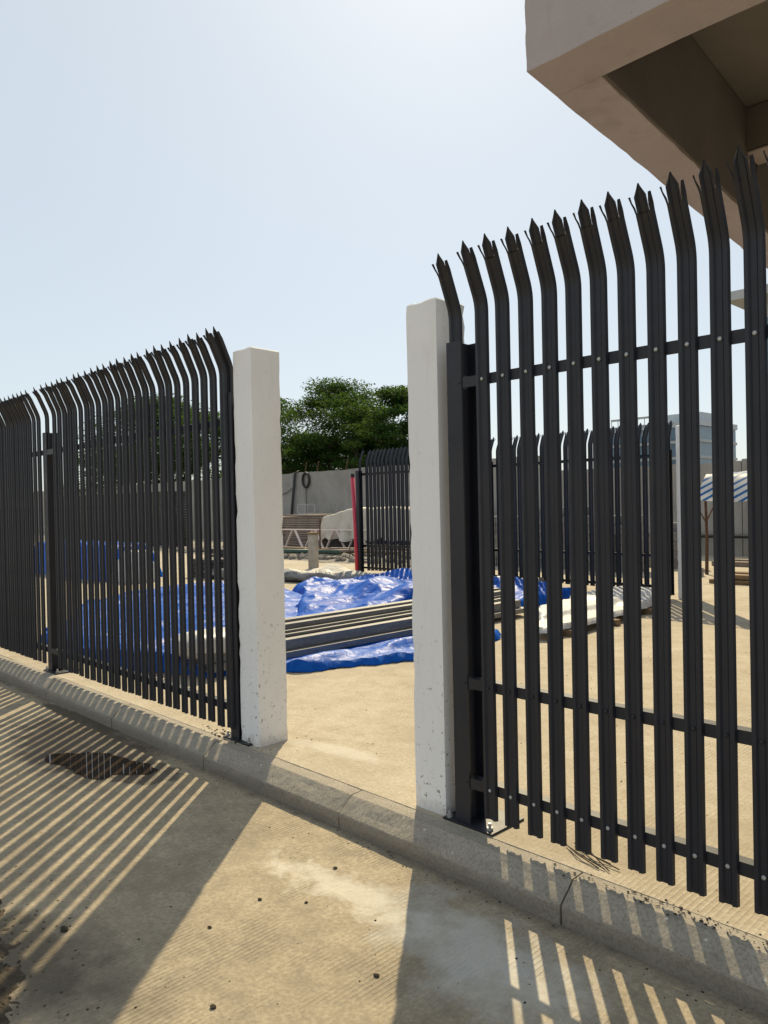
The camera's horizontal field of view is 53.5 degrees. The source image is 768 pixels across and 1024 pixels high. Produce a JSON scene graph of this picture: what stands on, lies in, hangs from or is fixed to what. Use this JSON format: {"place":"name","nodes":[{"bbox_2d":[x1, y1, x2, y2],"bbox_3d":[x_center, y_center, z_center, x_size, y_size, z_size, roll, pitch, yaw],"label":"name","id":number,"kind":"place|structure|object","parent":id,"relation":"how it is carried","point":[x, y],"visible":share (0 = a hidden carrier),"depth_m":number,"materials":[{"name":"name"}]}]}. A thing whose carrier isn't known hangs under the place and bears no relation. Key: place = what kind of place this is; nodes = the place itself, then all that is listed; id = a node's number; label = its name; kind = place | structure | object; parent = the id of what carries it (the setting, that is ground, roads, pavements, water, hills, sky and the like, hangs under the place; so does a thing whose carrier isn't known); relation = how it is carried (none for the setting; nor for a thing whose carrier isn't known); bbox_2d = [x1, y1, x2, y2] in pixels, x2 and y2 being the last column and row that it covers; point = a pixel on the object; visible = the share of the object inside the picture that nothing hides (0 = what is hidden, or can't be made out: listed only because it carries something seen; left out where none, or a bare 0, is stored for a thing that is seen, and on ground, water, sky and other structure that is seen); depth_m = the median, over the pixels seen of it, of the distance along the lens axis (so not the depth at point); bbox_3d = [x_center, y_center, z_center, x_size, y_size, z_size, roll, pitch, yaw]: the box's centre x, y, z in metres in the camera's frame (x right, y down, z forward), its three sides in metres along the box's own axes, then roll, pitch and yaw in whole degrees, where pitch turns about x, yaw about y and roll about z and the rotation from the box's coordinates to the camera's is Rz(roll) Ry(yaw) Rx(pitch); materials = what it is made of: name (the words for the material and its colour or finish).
{"place":"outdoors","nodes":[
{"label":"outdoors","id":0,"kind":"place"},
{"bbox_2d":[0,855,99,1023],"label":"dirt","id":1,"kind":"structure","parent":0,"point":[11,977],"depth_m":2.70,"materials":[{"name":"soil"}]},
{"bbox_2d":[0,679,767,1023],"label":"road","id":2,"kind":"structure","parent":0,"point":[156,871],"depth_m":3.02,"materials":[{"name":"concrete"}]},
{"bbox_2d":[60,925,67,932],"bbox_3d":[-1.259,1.643,3.000,0.026,0.032,0.033,-2,1,-44],"label":"earth clod","id":3,"kind":"object","parent":2,"relation":"on","point":[63,929],"visible":1,"depth_m":2.99,"materials":[{"name":"brown soil"}]},
{"bbox_2d":[43,752,157,779],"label":"puddle","id":4,"kind":"object","parent":2,"relation":"on","point":[97,766],"visible":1,"depth_m":4.95,"materials":[{"name":"brown liquid"}]},
{"bbox_2d":[0,655,767,1015],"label":"kerb","id":5,"kind":"structure","parent":2,"relation":"on","point":[730,963],"depth_m":3.32,"materials":[{"name":"concrete"}]},
{"bbox_2d":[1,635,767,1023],"bbox_3d":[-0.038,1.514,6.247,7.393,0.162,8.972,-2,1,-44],"label":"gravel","id":6,"kind":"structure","parent":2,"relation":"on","point":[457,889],"depth_m":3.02,"materials":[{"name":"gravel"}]},
{"bbox_2d":[0,534,767,940],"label":"yard floor","id":7,"kind":"structure","parent":0,"point":[348,726],"depth_m":4.94,"materials":[{"name":"concrete"}]},
{"bbox_2d":[35,541,161,581],"bbox_3d":[-6.660,1.067,17.738,1.486,0.799,5.335,-2,1,-44],"label":"sheeted stack","id":8,"kind":"object","parent":7,"relation":"on","point":[105,561],"visible":0.09,"depth_m":16.55,"materials":[{"name":"white plastic"}]},
{"bbox_2d":[0,326,252,745],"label":"palisade fence","id":9,"kind":"object","parent":7,"relation":"on","point":[22,618],"visible":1,"depth_m":5.91,"materials":[{"name":"metal"}]},
{"bbox_2d":[193,557,223,578],"bbox_3d":[-3.769,1.216,16.642,0.594,0.404,0.897,-2,1,-44],"label":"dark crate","id":10,"kind":"object","parent":7,"relation":"on","point":[222,565],"visible":0.15,"depth_m":16.34,"materials":[{"name":"black plastic"}]},
{"bbox_2d":[233,346,287,747],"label":"gate pillar","id":11,"kind":"structure","parent":7,"relation":"on","point":[260,555],"depth_m":4.81,"materials":[{"name":"white paint"}]},
{"bbox_2d":[41,581,500,676],"bbox_3d":[-2.166,1.286,10.368,5.104,0.312,7.948,-2,1,-44],"label":"tarpaulin","id":12,"kind":"object","parent":7,"relation":"on","point":[397,649],"visible":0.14,"depth_m":7.38,"materials":[{"name":"blue plastic"}]},
{"bbox_2d":[179,627,225,659],"bbox_3d":[-1.644,1.223,7.018,0.520,0.263,0.524,-2,1,-44],"label":"plastic wrap","id":13,"kind":"object","parent":12,"relation":"on","point":[187,633],"visible":0.14,"depth_m":6.84,"materials":[{"name":"white plastic"}]},
{"bbox_2d":[205,607,523,672],"bbox_3d":[0.149,1.333,8.371,4.750,0.060,0.110,-2,1,-44],"label":"steel tube","id":14,"kind":"object","parent":12,"relation":"on","point":[322,647],"visible":0.41,"depth_m":7.83,"materials":[{"name":"grey metal"}]},
{"bbox_2d":[196,599,520,664],"bbox_3d":[0.054,1.252,8.393,4.750,0.095,0.100,-2,1,-44],"label":"steel tube","id":15,"kind":"object","parent":14,"relation":"on","point":[336,635],"visible":0.5,"depth_m":7.92,"materials":[{"name":"grey metal"}]},
{"bbox_2d":[153,539,410,566],"bbox_3d":[-3.227,1.205,26.605,6.700,0.330,17.400,-2,1,-44],"label":"rubble","id":16,"kind":"object","parent":7,"relation":"on","point":[343,557],"visible":0.23,"depth_m":21.05,"materials":[{"name":"grey stone"}]},
{"bbox_2d":[64,491,186,545],"bbox_3d":[-11.364,0.303,32.834,1.296,2.130,9.586,-2,1,-44],"label":"panel stack","id":17,"kind":"object","parent":16,"relation":"on","point":[184,505],"visible":0.17,"depth_m":29.72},
{"bbox_2d":[282,516,298,545],"bbox_3d":[-3.829,0.709,28.847,1.271,1.076,2.122,-2,1,-44],"label":"board stack","id":18,"kind":"object","parent":16,"relation":"on","point":[284,531],"visible":0.18,"depth_m":27.82,"materials":[{"name":"wood"}]},
{"bbox_2d":[284,514,331,547],"bbox_3d":[-2.435,0.657,27.134,1.297,1.154,2.017,-2,1,-44],"label":"board stack","id":19,"kind":"object","parent":16,"relation":"on","point":[306,521],"visible":0.44,"depth_m":26.79,"materials":[{"name":"wood"}]},
{"bbox_2d":[297,504,314,513],"bbox_3d":[-2.787,-0.111,27.294,0.370,0.350,0.570,-2,1,-44],"label":"wire crate","id":20,"kind":"object","parent":19,"relation":"on","point":[305,509],"visible":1,"depth_m":27.18,"materials":[{"name":"grey metal"}]},
{"bbox_2d":[283,547,334,549],"bbox_3d":[-3.109,1.201,24.694,5.304,0.160,0.220,-1,1,44],"label":"timber plank","id":21,"kind":"object","parent":16,"relation":"on","point":[304,548],"visible":0.21,"depth_m":24.12,"materials":[{"name":"brown wood"}]},
{"bbox_2d":[283,549,339,554],"bbox_3d":[-2.980,1.141,22.305,4.349,0.148,0.128,-1,1,37],"label":"green pipe","id":22,"kind":"object","parent":16,"relation":"on","point":[305,551],"visible":0.4,"depth_m":21.66,"materials":[{"name":"green plastic"}]},
{"bbox_2d":[319,519,320,549],"bbox_3d":[-1.833,0.771,21.835,0.042,1.122,0.096,-1,1,24],"label":"iron stake","id":23,"kind":"object","parent":16,"relation":"on","point":[319,534],"visible":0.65,"depth_m":21.82,"materials":[{"name":"brown metal"}]},
{"bbox_2d":[282,529,397,550],"bbox_3d":[-2.275,0.898,25.333,9.000,0.655,0.090,-1,1,40],"label":"lattice girder","id":24,"kind":"object","parent":16,"relation":"on","point":[312,530],"visible":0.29,"depth_m":25.14,"materials":[{"name":"metal"}]},
{"bbox_2d":[329,547,397,549],"bbox_3d":[0.212,1.060,21.719,4.472,0.070,0.200,-1,1,35],"label":"timber plank","id":25,"kind":"object","parent":16,"relation":"on","point":[343,548],"visible":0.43,"depth_m":22.78,"materials":[{"name":"brown wood"}]},
{"bbox_2d":[340,547,397,551],"bbox_3d":[-0.534,1.053,21.409,3.457,0.250,0.140,-1,1,24],"label":"timber plank","id":26,"kind":"object","parent":16,"relation":"on","point":[347,550],"visible":0.21,"depth_m":21.50,"materials":[{"name":"wood"}]},
{"bbox_2d":[342,551,397,553],"bbox_3d":[0.133,1.113,20.942,3.406,0.090,0.240,-1,1,42],"label":"timber plank","id":27,"kind":"object","parent":16,"relation":"on","point":[370,552],"visible":0.21,"depth_m":21.30,"materials":[{"name":"brown wood"}]},
{"bbox_2d":[306,532,318,568],"bbox_3d":[-1.705,0.934,18.381,0.230,0.895,0.230,-1,1,23],"label":"stub post","id":28,"kind":"object","parent":7,"relation":"on","point":[313,558],"visible":0.86,"depth_m":18.30,"materials":[{"name":"grey concrete"}]},
{"bbox_2d":[306,564,351,571],"bbox_3d":[-1.180,1.277,17.352,1.000,0.174,1.700,-2,1,-44],"label":"sand heap","id":29,"kind":"object","parent":7,"relation":"on","point":[335,568],"visible":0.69,"depth_m":17.20,"materials":[{"name":"beige sand"}]},
{"bbox_2d":[351,473,358,570],"bbox_3d":[-0.625,0.262,16.313,0.092,2.178,0.288,-1,1,-18],"label":"red pipe","id":30,"kind":"object","parent":7,"relation":"on","point":[353,492],"visible":0.87,"depth_m":16.26,"materials":[{"name":"plastic"}]},
{"bbox_2d":[321,506,409,547],"bbox_3d":[0.400,0.538,24.354,2.427,1.444,5.200,-2,1,-44],"label":"sheeted mound","id":31,"kind":"object","parent":7,"relation":"on","point":[341,520],"visible":0.26,"depth_m":24.53,"materials":[{"name":"white fabric"}]},
{"bbox_2d":[204,568,544,581],"bbox_3d":[-0.552,1.253,14.472,7.343,0.291,0.502,-1,1,31],"label":"wrapped roll","id":32,"kind":"object","parent":7,"relation":"on","point":[291,574],"visible":0.28,"depth_m":14.77,"materials":[{"name":"grey plastic"}]},
{"bbox_2d":[34,456,747,555],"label":"boundary wall","id":33,"kind":"structure","parent":7,"relation":"on","point":[326,492],"depth_m":30.15,"materials":[{"name":"grey concrete"}]},
{"bbox_2d":[290,470,299,514],"bbox_3d":[-3.838,-0.250,32.419,0.649,3.059,0.245,-1,1,22],"label":"drain pipe","id":34,"kind":"object","parent":33,"relation":"attached to","point":[293,494],"visible":0.71,"depth_m":32.35,"materials":[{"name":"black plastic"}]},
{"bbox_2d":[301,472,309,512],"bbox_3d":[-3.256,-0.808,31.840,0.100,1.749,0.530,-2,1,-44],"label":"hose coil","id":35,"kind":"object","parent":33,"relation":"hanging from","point":[302,479],"visible":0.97,"depth_m":31.80,"materials":[{"name":"black rubber"}]},
{"bbox_2d":[292,568,570,615],"bbox_3d":[0.013,1.152,11.771,4.900,0.461,4.380,-2,1,-34],"label":"tarpaulin","id":36,"kind":"object","parent":7,"relation":"on","point":[322,595],"visible":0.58,"depth_m":11.16,"materials":[{"name":"blue plastic"}]},
{"bbox_2d":[406,297,464,815],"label":"gate pillar","id":37,"kind":"structure","parent":7,"relation":"on","point":[427,328],"depth_m":3.69,"materials":[{"name":"white paint"}]},
{"bbox_2d":[494,516,518,566],"bbox_3d":[2.988,0.682,18.005,0.623,1.168,1.214,-2,1,-44],"label":"block stack","id":38,"kind":"object","parent":7,"relation":"on","point":[495,533],"visible":0.05,"depth_m":17.93,"materials":[{"name":"grey concrete"}]},
{"bbox_2d":[355,421,674,594],"bbox_3d":[1.907,-0.047,13.847,0.246,2.637,6.898,-2,1,-44],"label":"palisade fence","id":39,"kind":"object","parent":7,"relation":"on","point":[388,472],"visible":0.42,"depth_m":13.38,"materials":[{"name":"black metal"}]},
{"bbox_2d":[544,629,570,636],"bbox_3d":[1.942,1.339,8.575,0.100,0.073,0.620,-2,1,-44],"label":"timber batten","id":40,"kind":"object","parent":7,"relation":"on","point":[566,632],"depth_m":8.43,"materials":[{"name":"brown wood"}]},
{"bbox_2d":[539,507,588,568],"bbox_3d":[4.001,0.571,17.107,0.621,1.364,1.215,-2,1,-44],"label":"block stack","id":41,"kind":"object","parent":7,"relation":"on","point":[563,535],"visible":0.03,"depth_m":16.77,"materials":[{"name":"grey concrete"}]},
{"bbox_2d":[567,842,619,871],"bbox_3d":[0.856,1.437,3.182,0.077,0.015,0.280,-1,1,-27],"label":"twig bundle","id":42,"kind":"object","parent":7,"relation":"on","point":[584,857],"visible":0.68,"depth_m":3.14,"materials":[{"name":"brown plant"}]},
{"bbox_2d":[431,146,767,915],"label":"palisade fence","id":43,"kind":"object","parent":7,"relation":"on","point":[477,686],"visible":1,"depth_m":2.97,"materials":[{"name":"metal"}]},
{"bbox_2d":[594,619,620,625],"bbox_3d":[2.527,1.320,9.336,0.100,0.073,0.750,-2,1,-44],"label":"timber batten","id":44,"kind":"object","parent":7,"relation":"on","point":[617,622],"visible":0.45,"depth_m":9.05,"materials":[{"name":"brown wood"}]},
{"bbox_2d":[588,515,643,572],"bbox_3d":[4.841,0.661,16.108,0.623,1.168,1.213,-2,1,-44],"label":"block stack","id":45,"kind":"object","parent":7,"relation":"on","point":[615,544],"visible":0.04,"depth_m":15.78,"materials":[{"name":"grey concrete"}]},
{"bbox_2d":[525,0,767,268],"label":"entrance canopy","id":46,"kind":"object","parent":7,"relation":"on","point":[659,90],"visible":0.85,"depth_m":5.64,"materials":[{"name":"beige paint"}]},
{"bbox_2d":[641,608,651,614],"bbox_3d":[3.219,1.297,10.201,0.100,0.073,0.880,-2,1,-44],"label":"timber batten","id":47,"kind":"object","parent":7,"relation":"on","point":[647,611],"depth_m":9.93,"materials":[{"name":"brown wood"}]},
{"bbox_2d":[539,586,651,633],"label":"wrapped boards","id":48,"kind":"object","parent":47,"relation":"on","point":[646,597],"visible":0.34,"depth_m":9.54,"materials":[{"name":"white plastic"}]},
{"bbox_2d":[649,522,677,568],"bbox_3d":[6.297,0.723,16.625,0.622,0.972,0.809,-2,1,-44],"label":"block stack","id":49,"kind":"object","parent":7,"relation":"on","point":[675,546],"visible":0.17,"depth_m":16.29,"materials":[{"name":"grey concrete"}]},
{"bbox_2d":[675,425,681,599],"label":"gate pillar","id":50,"kind":"structure","parent":7,"relation":"on","point":[678,512],"depth_m":11.28,"materials":[{"name":"white paint"}]},
{"bbox_2d":[700,471,747,574],"bbox_3d":[9.100,0.113,14.161,3.003,2.124,5.352,-2,1,-44],"label":"striped shelter","id":51,"kind":"object","parent":7,"relation":"on","point":[740,486],"visible":0.32,"depth_m":14.90,"materials":[{"name":"multicoloured fabric"}]},
{"bbox_2d":[709,578,748,585],"bbox_3d":[6.271,1.206,12.957,0.220,0.073,1.400,-2,1,-44],"label":"timber plank","id":52,"kind":"object","parent":7,"relation":"on","point":[741,582],"visible":0.33,"depth_m":13.03,"materials":[{"name":"brown wood"}]},
{"bbox_2d":[735,574,748,579],"bbox_3d":[6.305,1.115,12.991,0.220,0.073,1.200,-2,1,-44],"label":"timber plank","id":53,"kind":"object","parent":52,"relation":"on","point":[742,576],"depth_m":13.04,"materials":[{"name":"brown wood"}]},
{"bbox_2d":[712,561,748,566],"bbox_3d":[8.634,1.117,15.545,0.220,0.103,3.800,-2,1,-44],"label":"timber plank","id":54,"kind":"object","parent":7,"relation":"on","point":[741,564],"visible":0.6,"depth_m":16.39,"materials":[{"name":"brown wood"}]},
{"bbox_2d":[735,571,748,573],"bbox_3d":[7.274,1.175,14.076,0.220,0.073,2.200,-2,1,-44],"label":"timber plank","id":55,"kind":"object","parent":7,"relation":"on","point":[739,572],"depth_m":14.46,"materials":[{"name":"brown wood"}]},
{"bbox_2d":[735,559,748,561],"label":"timber plank","id":56,"kind":"object","parent":7,"relation":"on","point":[746,560],"depth_m":17.06,"materials":[{"name":"brown wood"}]},
{"bbox_2d":[0,0,767,491],"label":"sky","id":57,"kind":"structure","parent":0,"point":[289,178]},
{"bbox_2d":[701,534,747,537],"bbox_3d":[12.436,0.579,15.629,0.098,0.119,21.000,-2,1,-44],"label":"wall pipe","id":58,"kind":"object","parent":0,"point":[736,536],"depth_m":19.21,"materials":[{"name":"black metal"}]},
{"label":"ground","id":59,"kind":"structure","parent":0,"visible":0},
{"bbox_2d":[63,393,220,495],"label":"broadleaf tree","id":60,"kind":"object","parent":59,"relation":"on","point":[182,420],"visible":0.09,"depth_m":47.08,"materials":[{"name":"green plant"}]},
{"bbox_2d":[210,376,408,478],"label":"broadleaf tree","id":61,"kind":"object","parent":59,"relation":"on","point":[335,397],"visible":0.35,"depth_m":42.08,"materials":[{"name":"green plant"}]},
{"bbox_2d":[281,431,344,473],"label":"broadleaf tree","id":62,"kind":"object","parent":59,"relation":"on","point":[306,451],"visible":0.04,"depth_m":47.69,"materials":[{"name":"green plant"}]},
{"bbox_2d":[322,384,408,469],"bbox_3d":[1.151,-2.490,38.936,8.265,8.210,7.904,-1,1,-18],"label":"broadleaf tree","id":63,"kind":"object","parent":59,"relation":"on","point":[397,402],"visible":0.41,"depth_m":37.57,"materials":[{"name":"green plant"}]},
{"bbox_2d":[611,412,737,467],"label":"glass office","id":64,"kind":"structure","parent":59,"relation":"on","point":[705,437],"depth_m":154.23,"materials":[{"name":"grey glass"}]},
{"bbox_2d":[731,284,767,346],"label":"canopy","id":65,"kind":"structure","parent":59,"relation":"on","point":[737,298],"depth_m":28.11,"materials":[{"name":"grey concrete"}]},
{"bbox_3d":[0.084,1.328,8.523,4.730,0.070,0.110,-2,1,-44],"label":"steel tube","id":66,"kind":"object","parent":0,"visible":0},
{"bbox_2d":[285,600,500,637],"bbox_3d":[0.024,1.249,8.533,4.700,0.085,0.100,-2,1,-44],"label":"steel tube","id":67,"kind":"object","parent":66,"relation":"on","point":[357,625],"visible":0.06,"depth_m":8.15,"materials":[{"name":"grey metal"}]},
{"bbox_2d":[285,595,500,633],"bbox_3d":[0.005,1.174,8.585,4.550,0.045,0.043,-2,1,-45],"label":"steel tube","id":68,"kind":"object","parent":67,"relation":"on","point":[349,621],"visible":0.19,"depth_m":8.19,"materials":[{"name":"grey metal"}]},
{"bbox_2d":[285,598,500,636],"bbox_3d":[0.071,1.185,8.554,4.600,0.022,0.050,-2,1,-45],"label":"steel tube","id":69,"kind":"object","parent":67,"relation":"on","point":[346,624],"visible":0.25,"depth_m":8.09,"materials":[{"name":"grey metal"}]},
{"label":"steel tube","id":70,"kind":"object","parent":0,"visible":0},
{"bbox_2d":[285,590,499,629],"bbox_3d":[-0.062,1.150,8.646,4.780,0.095,0.100,-2,1,-44],"label":"steel tube","id":71,"kind":"object","parent":70,"relation":"on","point":[332,618],"visible":0.19,"depth_m":8.28,"materials":[{"name":"grey metal"}]},
{"bbox_2d":[285,588,499,622],"bbox_3d":[-0.133,1.138,8.732,4.640,0.120,0.110,-2,1,-44],"label":"steel tube","id":72,"kind":"object","parent":70,"relation":"on","point":[318,615],"visible":0.12,"depth_m":8.42,"materials":[{"name":"grey metal"}]}
]}

